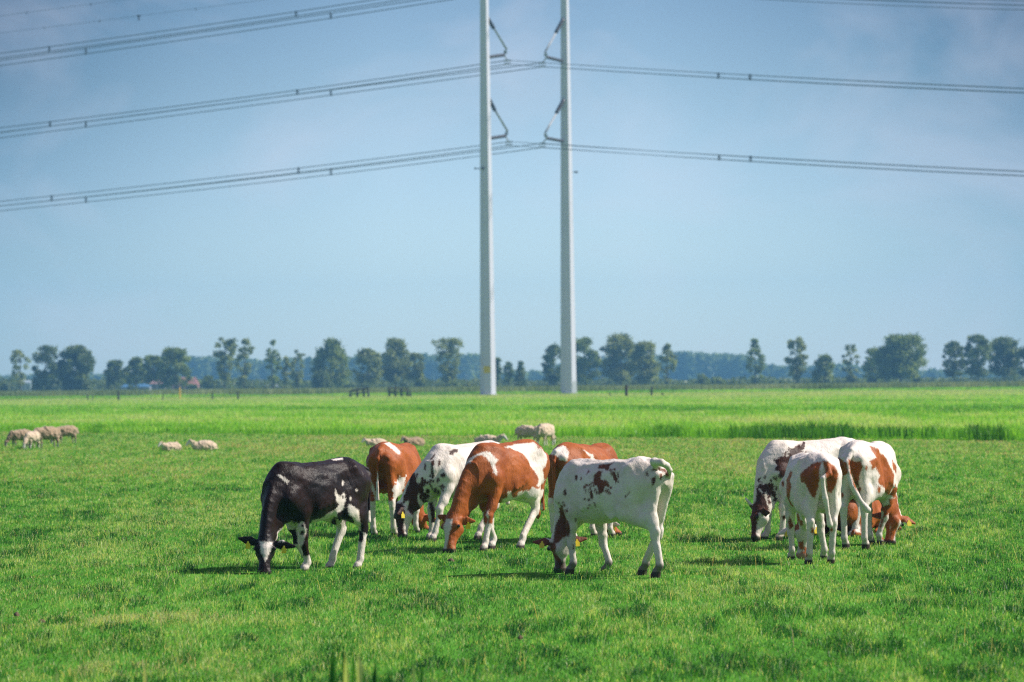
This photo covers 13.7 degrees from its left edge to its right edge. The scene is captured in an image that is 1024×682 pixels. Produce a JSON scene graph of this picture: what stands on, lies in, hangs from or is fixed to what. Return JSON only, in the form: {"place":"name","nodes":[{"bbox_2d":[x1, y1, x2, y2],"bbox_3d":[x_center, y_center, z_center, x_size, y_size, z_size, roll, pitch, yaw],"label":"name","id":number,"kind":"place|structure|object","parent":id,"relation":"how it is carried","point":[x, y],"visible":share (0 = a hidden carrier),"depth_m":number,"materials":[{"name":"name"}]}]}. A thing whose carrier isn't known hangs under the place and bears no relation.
{"place":"outdoors","nodes":[
{"label":"outdoors","id":0,"kind":"place"},
{"bbox_2d":[3,0,118,15],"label":"earth wire","id":1,"kind":"object","parent":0,"point":[63,7],"visible":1,"depth_m":714.11,"materials":[{"name":"metal"}]},
{"bbox_2d":[3,0,258,32],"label":"earth wire","id":2,"kind":"object","parent":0,"point":[138,16],"visible":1,"depth_m":719.28,"materials":[{"name":"metal"}]},
{"bbox_2d":[121,383,151,390],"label":"barn","id":3,"kind":"structure","parent":0,"point":[140,387],"depth_m":1212.12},
{"bbox_2d":[172,377,198,388],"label":"farm house","id":4,"kind":"structure","parent":0,"point":[194,382],"depth_m":1237.59,"materials":[{"name":"tile"}]},
{"bbox_2d":[0,481,1022,681],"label":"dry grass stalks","id":5,"kind":"object","parent":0,"point":[531,601],"visible":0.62,"depth_m":40.22,"materials":[{"name":"plant"}]},
{"bbox_2d":[0,389,1023,681],"bbox_3d":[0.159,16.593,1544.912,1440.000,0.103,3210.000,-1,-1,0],"label":"ground","id":6,"kind":"structure","parent":0,"point":[454,649],"depth_m":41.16,"materials":[{"name":"green plant"}]},
{"bbox_2d":[0,383,8,390],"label":"bush","id":7,"kind":"object","parent":6,"relation":"on","point":[4,387],"visible":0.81,"depth_m":1134.57,"materials":[{"name":"green plant"}]},
{"bbox_2d":[4,429,29,446],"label":"sheep","id":8,"kind":"object","parent":6,"relation":"on","point":[15,435],"visible":0.65,"depth_m":143.86},
{"bbox_2d":[9,349,31,390],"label":"tree","id":9,"kind":"object","parent":6,"relation":"on","point":[16,355],"visible":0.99,"depth_m":1131.34,"materials":[{"name":"green plant"}]},
{"bbox_2d":[21,380,30,390],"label":"greenhouse","id":10,"kind":"object","parent":6,"relation":"on","point":[26,386],"visible":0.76,"depth_m":1223.96,"materials":[{"name":"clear glass"}]},
{"bbox_2d":[22,431,40,448],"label":"sheep","id":11,"kind":"object","parent":6,"relation":"on","point":[32,436],"visible":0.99,"depth_m":139.67},
{"bbox_2d":[30,384,42,390],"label":"bush","id":12,"kind":"object","parent":6,"relation":"on","point":[36,387],"visible":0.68,"depth_m":1135.54,"materials":[{"name":"green plant"}]},
{"bbox_2d":[29,426,60,446],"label":"sheep","id":13,"kind":"object","parent":6,"relation":"on","point":[50,433],"visible":0.84,"depth_m":141.38},
{"bbox_2d":[31,344,60,390],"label":"tree","id":14,"kind":"object","parent":6,"relation":"on","point":[43,377],"visible":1,"depth_m":1136.48,"materials":[{"name":"green plant"}]},
{"bbox_2d":[44,386,52,390],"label":"bush","id":15,"kind":"object","parent":6,"relation":"on","point":[49,388],"visible":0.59,"depth_m":1135.71,"materials":[{"name":"green plant"}]},
{"bbox_2d":[50,425,78,442],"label":"sheep","id":16,"kind":"object","parent":6,"relation":"on","point":[72,431],"visible":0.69,"depth_m":152.56},
{"bbox_2d":[55,667,76,681],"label":"reed clump","id":17,"kind":"object","parent":6,"relation":"on","point":[56,678],"visible":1,"depth_m":22.86,"materials":[{"name":"green plant"}]},
{"bbox_2d":[55,344,95,390],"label":"tree","id":18,"kind":"object","parent":6,"relation":"on","point":[80,357],"visible":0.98,"depth_m":1138.09,"materials":[{"name":"green plant"}]},
{"bbox_2d":[103,359,128,390],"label":"tree","id":19,"kind":"object","parent":6,"relation":"on","point":[114,373],"visible":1,"depth_m":1147.46,"materials":[{"name":"green plant"}]},
{"bbox_2d":[127,385,139,389],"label":"bush","id":20,"kind":"object","parent":6,"relation":"on","point":[130,387],"visible":0.68,"depth_m":1116.81,"materials":[{"name":"green plant"}]},
{"bbox_2d":[124,356,146,387],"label":"tree","id":21,"kind":"object","parent":6,"relation":"on","point":[134,377],"visible":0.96,"depth_m":1153.77,"materials":[{"name":"green plant"}]},
{"bbox_2d":[141,354,160,388],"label":"tree","id":22,"kind":"object","parent":6,"relation":"on","point":[150,375],"visible":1,"depth_m":1136.18,"materials":[{"name":"green plant"}]},
{"bbox_2d":[143,661,165,681],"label":"reed clump","id":23,"kind":"object","parent":6,"relation":"on","point":[145,677],"visible":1,"depth_m":22.22,"materials":[{"name":"green plant"}]},
{"bbox_2d":[147,380,165,389],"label":"farm house","id":24,"kind":"structure","parent":6,"relation":"on","point":[157,386],"depth_m":1247.25,"materials":[{"name":"tile"}]},
{"bbox_2d":[158,441,181,450],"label":"sheep","id":25,"kind":"object","parent":6,"relation":"on","point":[169,446],"visible":0.87,"depth_m":132.44},
{"bbox_2d":[154,346,196,389],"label":"tree","id":26,"kind":"object","parent":6,"relation":"on","point":[177,358],"visible":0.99,"depth_m":1131.11,"materials":[{"name":"green plant"}]},
{"bbox_2d":[188,383,198,389],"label":"bush","id":27,"kind":"object","parent":6,"relation":"on","point":[192,386],"visible":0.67,"depth_m":1142.49,"materials":[{"name":"green plant"}]},
{"bbox_2d":[186,439,217,450],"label":"sheep","id":28,"kind":"object","parent":6,"relation":"on","point":[201,445],"visible":0.94,"depth_m":132.67},
{"bbox_2d":[202,374,216,388],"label":"bush","id":29,"kind":"object","parent":6,"relation":"on","point":[209,382],"visible":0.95,"depth_m":1129.55,"materials":[{"name":"green plant"}]},
{"bbox_2d":[212,337,238,388],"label":"tree","id":30,"kind":"object","parent":6,"relation":"on","point":[222,356],"visible":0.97,"depth_m":1162.70,"materials":[{"name":"green plant"}]},
{"bbox_2d":[231,337,255,386],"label":"tree","id":31,"kind":"object","parent":6,"relation":"on","point":[249,350],"visible":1,"depth_m":1141.80,"materials":[{"name":"green plant"}]},
{"bbox_2d":[241,384,253,389],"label":"bush","id":32,"kind":"object","parent":6,"relation":"on","point":[249,387],"visible":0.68,"depth_m":1130.26,"materials":[{"name":"green plant"}]},
{"bbox_2d":[264,339,281,388],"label":"tree","id":33,"kind":"object","parent":6,"relation":"on","point":[273,378],"visible":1,"depth_m":1130.42,"materials":[{"name":"green plant"}]},
{"bbox_2d":[280,356,290,385],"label":"tree","id":34,"kind":"object","parent":6,"relation":"on","point":[285,378],"visible":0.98,"depth_m":1153.10,"materials":[{"name":"green plant"}]},
{"bbox_2d":[289,349,305,387],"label":"tree","id":35,"kind":"object","parent":6,"relation":"on","point":[296,377],"visible":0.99,"depth_m":1156.06,"materials":[{"name":"green plant"}]},
{"bbox_2d":[238,457,370,574],"bbox_3d":[-2.256,1.943,47.213,0.643,1.302,2.021,-1,-1,34],"label":"cow","id":36,"kind":"object","parent":6,"relation":"on","point":[297,498],"visible":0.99,"depth_m":46.98},
{"bbox_2d":[310,369,333,387],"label":"bush","id":37,"kind":"object","parent":6,"relation":"on","point":[321,379],"visible":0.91,"depth_m":1118.80,"materials":[{"name":"green plant"}]},
{"bbox_2d":[309,337,352,387],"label":"tree","id":38,"kind":"object","parent":6,"relation":"on","point":[331,353],"visible":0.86,"depth_m":1141.71,"materials":[{"name":"green plant"}]},
{"bbox_2d":[292,643,422,681],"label":"reed clump","id":39,"kind":"object","parent":6,"relation":"on","point":[345,678],"visible":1,"depth_m":21.93,"materials":[{"name":"green plant"}]},
{"bbox_2d":[349,387,368,396],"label":"wooden fence","id":40,"kind":"object","parent":6,"relation":"on","point":[357,393],"visible":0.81,"depth_m":591.53,"materials":[{"name":"grey wood"}]},
{"bbox_2d":[352,348,384,385],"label":"tree","id":41,"kind":"object","parent":6,"relation":"on","point":[369,358],"visible":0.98,"depth_m":1129.34,"materials":[{"name":"green plant"}]},
{"bbox_2d":[361,437,385,445],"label":"sheep","id":42,"kind":"object","parent":6,"relation":"on","point":[372,442],"visible":0.59,"depth_m":137.30},
{"bbox_2d":[380,337,413,386],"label":"tree","id":43,"kind":"object","parent":6,"relation":"on","point":[395,372],"visible":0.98,"depth_m":1160.39,"materials":[{"name":"green plant"}]},
{"bbox_2d":[388,387,411,395],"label":"wooden fence","id":44,"kind":"object","parent":6,"relation":"on","point":[400,391],"visible":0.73,"depth_m":593.21,"materials":[{"name":"grey wood"}]},
{"bbox_2d":[366,442,435,536],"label":"cow","id":45,"kind":"object","parent":6,"relation":"on","point":[391,466],"visible":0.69,"depth_m":57.87},
{"bbox_2d":[400,382,411,386],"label":"bush","id":46,"kind":"object","parent":6,"relation":"on","point":[402,384],"visible":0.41,"depth_m":1136.65,"materials":[{"name":"green plant"}]},
{"bbox_2d":[400,436,424,446],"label":"sheep","id":47,"kind":"object","parent":6,"relation":"on","point":[416,441],"visible":0.8,"depth_m":137.48},
{"bbox_2d":[404,352,425,381],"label":"tree","id":48,"kind":"object","parent":6,"relation":"on","point":[418,372],"visible":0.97,"depth_m":1153.58,"materials":[{"name":"green plant"}]},
{"bbox_2d":[414,378,429,386],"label":"bush","id":49,"kind":"object","parent":6,"relation":"on","point":[421,382],"visible":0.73,"depth_m":1116.03,"materials":[{"name":"green plant"}]},
{"bbox_2d":[431,337,464,384],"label":"tree","id":50,"kind":"object","parent":6,"relation":"on","point":[451,349],"visible":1,"depth_m":1149.44,"materials":[{"name":"green plant"}]},
{"bbox_2d":[441,379,460,386],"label":"bush","id":51,"kind":"object","parent":6,"relation":"on","point":[452,382],"visible":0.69,"depth_m":1138.35,"materials":[{"name":"green plant"}]},
{"bbox_2d":[393,440,509,541],"bbox_3d":[-0.739,1.998,56.601,2.105,1.342,0.736,0,-1,-39],"label":"cow","id":52,"kind":"object","parent":6,"relation":"on","point":[437,472],"visible":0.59,"depth_m":56.10},
{"bbox_2d":[462,382,476,386],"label":"bush","id":53,"kind":"object","parent":6,"relation":"on","point":[469,384],"visible":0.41,"depth_m":1129.75,"materials":[{"name":"green plant"}]},
{"bbox_2d":[474,434,507,442],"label":"sheep","id":54,"kind":"object","parent":6,"relation":"on","point":[499,438],"visible":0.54,"depth_m":135.95},
{"bbox_2d":[474,0,511,394],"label":"pylon","id":55,"kind":"object","parent":6,"relation":"on","point":[487,356],"visible":0.96,"depth_m":641.46,"materials":[{"name":"white metal"}]},
{"bbox_2d":[0,60,1023,132],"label":"conductor bundle","id":56,"kind":"object","parent":55,"relation":"attached to","point":[749,77],"visible":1,"depth_m":658.86,"materials":[{"name":"metal"}]},
{"bbox_2d":[0,141,1023,205],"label":"conductor bundle","id":57,"kind":"object","parent":55,"relation":"attached to","point":[298,170],"visible":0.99,"depth_m":658.66,"materials":[{"name":"metal"}]},
{"bbox_2d":[0,0,1023,57],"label":"conductor bundle","id":58,"kind":"object","parent":55,"relation":"attached to","point":[295,13],"visible":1,"depth_m":689.01,"materials":[{"name":"metal"}]},
{"bbox_2d":[437,439,549,552],"bbox_3d":[-0.150,1.931,53.135,0.675,1.403,2.310,-1,-1,30],"label":"cow","id":59,"kind":"object","parent":6,"relation":"on","point":[493,475],"visible":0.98,"depth_m":52.63},
{"bbox_2d":[495,357,502,386],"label":"tree","id":60,"kind":"object","parent":6,"relation":"on","point":[498,369],"visible":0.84,"depth_m":1133.08,"materials":[{"name":"green plant"}]},
{"bbox_2d":[502,362,514,384],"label":"tree","id":61,"kind":"object","parent":6,"relation":"on","point":[509,374],"visible":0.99,"depth_m":1162.48,"materials":[{"name":"green plant"}]},
{"bbox_2d":[0,389,1023,440],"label":"meadow grass","id":62,"kind":"structure","parent":6,"relation":"on","point":[565,413],"depth_m":257.49,"materials":[{"name":"green plant"}]},
{"bbox_2d":[0,351,1023,381],"bbox_3d":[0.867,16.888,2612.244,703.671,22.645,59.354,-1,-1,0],"label":"woods","id":63,"kind":"object","parent":6,"relation":"on","point":[691,365],"visible":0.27,"depth_m":2594.00,"materials":[{"name":"green plant"}]},
{"bbox_2d":[0,419,1023,441],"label":"ditch edge grass","id":64,"kind":"structure","parent":6,"relation":"on","point":[798,435],"depth_m":148.48,"materials":[{"name":"green plant"}]},
{"bbox_2d":[0,375,1023,390],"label":"hedge","id":65,"kind":"object","parent":6,"relation":"on","point":[97,383],"visible":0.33,"depth_m":1254.14,"materials":[{"name":"green plant"}]},
{"bbox_2d":[0,380,1023,397],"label":"reed belt","id":66,"kind":"object","parent":6,"relation":"on","point":[413,389],"visible":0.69,"depth_m":738.08,"materials":[{"name":"green plant"}]},
{"bbox_2d":[513,361,525,386],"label":"tree","id":67,"kind":"object","parent":6,"relation":"on","point":[520,375],"visible":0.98,"depth_m":1129.59,"materials":[{"name":"green plant"}]},
{"bbox_2d":[514,425,537,442],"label":"sheep","id":68,"kind":"object","parent":6,"relation":"on","point":[524,431],"visible":0.65,"depth_m":137.02},
{"bbox_2d":[536,423,556,445],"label":"sheep","id":69,"kind":"object","parent":6,"relation":"on","point":[545,430],"visible":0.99,"depth_m":135.57},
{"bbox_2d":[541,342,560,384],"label":"tree","id":70,"kind":"object","parent":6,"relation":"on","point":[552,352],"visible":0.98,"depth_m":1137.47,"materials":[{"name":"green plant"}]},
{"bbox_2d":[539,0,577,393],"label":"pylon","id":71,"kind":"object","parent":6,"relation":"on","point":[568,361],"visible":0.93,"depth_m":657.35,"materials":[{"name":"white metal"}]},
{"bbox_2d":[1,63,1020,137],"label":"conductor bundle","id":72,"kind":"object","parent":71,"relation":"attached to","point":[330,92],"visible":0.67,"depth_m":673.76,"materials":[{"name":"metal"}]},
{"bbox_2d":[0,0,1021,65],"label":"conductor bundle","id":73,"kind":"object","parent":71,"relation":"attached to","point":[330,15],"visible":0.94,"depth_m":698.16,"materials":[{"name":"metal"}]},
{"bbox_2d":[1,143,1021,210],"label":"conductor bundle","id":74,"kind":"object","parent":71,"relation":"attached to","point":[330,172],"visible":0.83,"depth_m":672.66,"materials":[{"name":"metal"}]},
{"bbox_2d":[547,442,621,537],"bbox_3d":[0.992,1.990,56.578,0.627,1.322,1.862,-1,-1,25],"label":"cow","id":75,"kind":"object","parent":6,"relation":"on","point":[562,455],"visible":0.33,"depth_m":56.00},
{"bbox_2d":[576,336,602,384],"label":"tree","id":76,"kind":"object","parent":6,"relation":"on","point":[582,345],"visible":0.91,"depth_m":1160.93,"materials":[{"name":"green plant"}]},
{"bbox_2d":[533,456,673,577],"bbox_3d":[1.078,1.893,45.895,1.971,1.314,0.630,-1,-1,44],"label":"cow","id":77,"kind":"object","parent":6,"relation":"on","point":[634,491],"visible":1,"depth_m":45.70},
{"bbox_2d":[599,332,639,384],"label":"tree","id":78,"kind":"object","parent":6,"relation":"on","point":[621,346],"visible":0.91,"depth_m":1166.51,"materials":[{"name":"green plant"}]},
{"bbox_2d":[625,385,627,395],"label":"fence post","id":79,"kind":"object","parent":6,"relation":"on","point":[626,389],"visible":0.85,"depth_m":531.65,"materials":[{"name":"wood"}]},
{"bbox_2d":[628,339,662,384],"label":"tree","id":80,"kind":"object","parent":6,"relation":"on","point":[639,357],"visible":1,"depth_m":1155.62,"materials":[{"name":"green plant"}]},
{"bbox_2d":[658,343,678,384],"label":"tree","id":81,"kind":"object","parent":6,"relation":"on","point":[671,357],"visible":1,"depth_m":1169.66,"materials":[{"name":"green plant"}]},
{"bbox_2d":[696,373,710,384],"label":"bush","id":82,"kind":"object","parent":6,"relation":"on","point":[702,378],"visible":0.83,"depth_m":1136.92,"materials":[{"name":"green plant"}]},
{"bbox_2d":[710,376,725,384],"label":"bush","id":83,"kind":"object","parent":6,"relation":"on","point":[714,380],"visible":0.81,"depth_m":1140.98,"materials":[{"name":"green plant"}]},
{"bbox_2d":[745,338,765,383],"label":"tree","id":84,"kind":"object","parent":6,"relation":"on","point":[755,347],"visible":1,"depth_m":1168.08,"materials":[{"name":"green plant"}]},
{"bbox_2d":[783,336,808,382],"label":"tree","id":85,"kind":"object","parent":6,"relation":"on","point":[798,361],"visible":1,"depth_m":1144.38,"materials":[{"name":"green plant"}]},
{"bbox_2d":[745,437,860,541],"bbox_3d":[3.848,1.934,55.511,1.943,1.362,0.647,0,-1,-36],"label":"cow","id":86,"kind":"object","parent":6,"relation":"on","point":[773,460],"visible":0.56,"depth_m":55.10},
{"bbox_2d":[778,452,841,563],"bbox_3d":[3.407,1.907,48.923,0.586,1.298,2.201,-1,-1,-4],"label":"cow","id":87,"kind":"object","parent":6,"relation":"on","point":[810,484],"visible":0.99,"depth_m":48.15},
{"bbox_2d":[810,353,837,384],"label":"tree","id":88,"kind":"object","parent":6,"relation":"on","point":[824,363],"visible":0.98,"depth_m":1145.20,"materials":[{"name":"green plant"}]},
{"bbox_2d":[835,377,855,383],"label":"bush","id":89,"kind":"object","parent":6,"relation":"on","point":[847,380],"visible":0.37,"depth_m":1138.01,"materials":[{"name":"green plant"}]},
{"bbox_2d":[840,344,859,380],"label":"tree","id":90,"kind":"object","parent":6,"relation":"on","point":[849,369],"visible":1,"depth_m":1139.49,"materials":[{"name":"green plant"}]},
{"bbox_2d":[814,499,901,536],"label":"cow","id":91,"kind":"object","parent":6,"relation":"on","point":[852,514],"visible":0.22,"depth_m":55.74},
{"bbox_2d":[861,346,881,380],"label":"tree","id":92,"kind":"object","parent":6,"relation":"on","point":[868,366],"visible":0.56,"depth_m":1167.08,"materials":[{"name":"green plant"}]},
{"bbox_2d":[867,377,876,382],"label":"bush","id":93,"kind":"object","parent":6,"relation":"on","point":[871,379],"visible":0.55,"depth_m":1133.01,"materials":[{"name":"green plant"}]},
{"bbox_2d":[837,440,915,549],"bbox_3d":[4.427,1.905,53.066,0.627,1.364,1.804,-1,-1,25],"label":"cow","id":94,"kind":"object","parent":6,"relation":"on","point":[871,472],"visible":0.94,"depth_m":52.56},
{"bbox_2d":[870,332,928,382],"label":"tree","id":95,"kind":"object","parent":6,"relation":"on","point":[908,362],"visible":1,"depth_m":1130.40,"materials":[{"name":"green plant"}]},
{"bbox_2d":[912,377,924,382],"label":"bush","id":96,"kind":"object","parent":6,"relation":"on","point":[918,379],"visible":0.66,"depth_m":1127.94,"materials":[{"name":"green plant"}]},
{"bbox_2d":[942,340,965,381],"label":"tree","id":97,"kind":"object","parent":6,"relation":"on","point":[953,365],"visible":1,"depth_m":1139.88,"materials":[{"name":"green plant"}]},
{"bbox_2d":[961,333,994,380],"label":"tree","id":98,"kind":"object","parent":6,"relation":"on","point":[983,348],"visible":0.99,"depth_m":1132.89,"materials":[{"name":"green plant"}]},
{"bbox_2d":[987,335,1021,380],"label":"tree","id":99,"kind":"object","parent":6,"relation":"on","point":[1004,348],"visible":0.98,"depth_m":1153.26,"materials":[{"name":"green plant"}]},
{"bbox_2d":[1016,346,1023,376],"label":"tree","id":100,"kind":"object","parent":6,"relation":"on","point":[1021,355],"visible":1,"depth_m":1146.39,"materials":[{"name":"green plant"}]},
{"bbox_2d":[0,386,1023,398],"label":"bank grass","id":101,"kind":"structure","parent":0,"point":[557,392],"depth_m":673.43,"materials":[{"name":"green plant"}]},
{"bbox_2d":[0,0,1023,376],"label":"sky","id":102,"kind":"structure","parent":0,"point":[710,256],"materials":[{"name":"blue"}]}
]}

